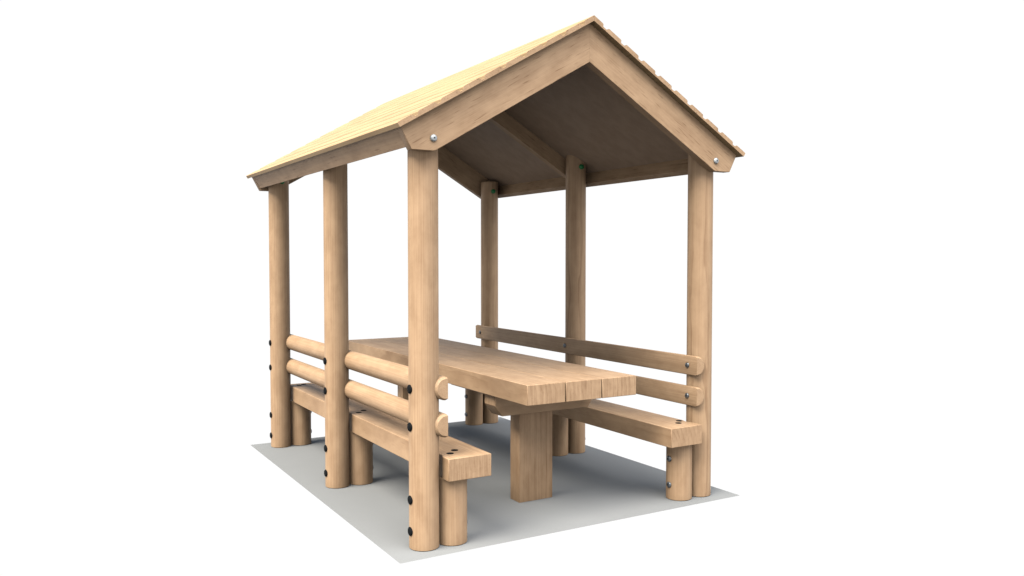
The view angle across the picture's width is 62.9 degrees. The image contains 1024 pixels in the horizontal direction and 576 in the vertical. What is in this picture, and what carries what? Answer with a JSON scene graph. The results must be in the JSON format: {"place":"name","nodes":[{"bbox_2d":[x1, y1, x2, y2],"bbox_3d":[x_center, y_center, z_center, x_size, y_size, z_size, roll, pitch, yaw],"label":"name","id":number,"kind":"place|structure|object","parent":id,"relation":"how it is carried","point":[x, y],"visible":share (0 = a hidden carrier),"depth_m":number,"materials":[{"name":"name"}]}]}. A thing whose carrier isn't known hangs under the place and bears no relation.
{"place":"outdoors","nodes":[
{"label":"outdoors","id":0,"kind":"place"},
{"bbox_2d":[251,417,739,563],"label":"ground","id":1,"kind":"structure","parent":0,"point":[592,486],"depth_m":5.10,"materials":[{"name":"grey concrete"}]},
{"bbox_2d":[349,337,635,502],"bbox_3d":[-0.324,0.846,5.766,0.730,0.776,2.810,-1,2,-31],"label":"picnic table","id":2,"kind":"object","parent":1,"relation":"on","point":[528,394],"visible":0.65,"depth_m":4.95,"materials":[{"name":"brown wood"}]},
{"bbox_2d":[246,15,744,551],"bbox_3d":[-0.317,-0.123,5.715,2.237,2.718,2.938,-1,2,-31],"label":"picnic shelter","id":3,"kind":"object","parent":1,"relation":"on","point":[574,109],"visible":0.84,"depth_m":5.12,"materials":[{"name":"brown wood"}]},
{"bbox_2d":[0,0,1023,575],"label":"sky","id":4,"kind":"structure","parent":0,"point":[867,394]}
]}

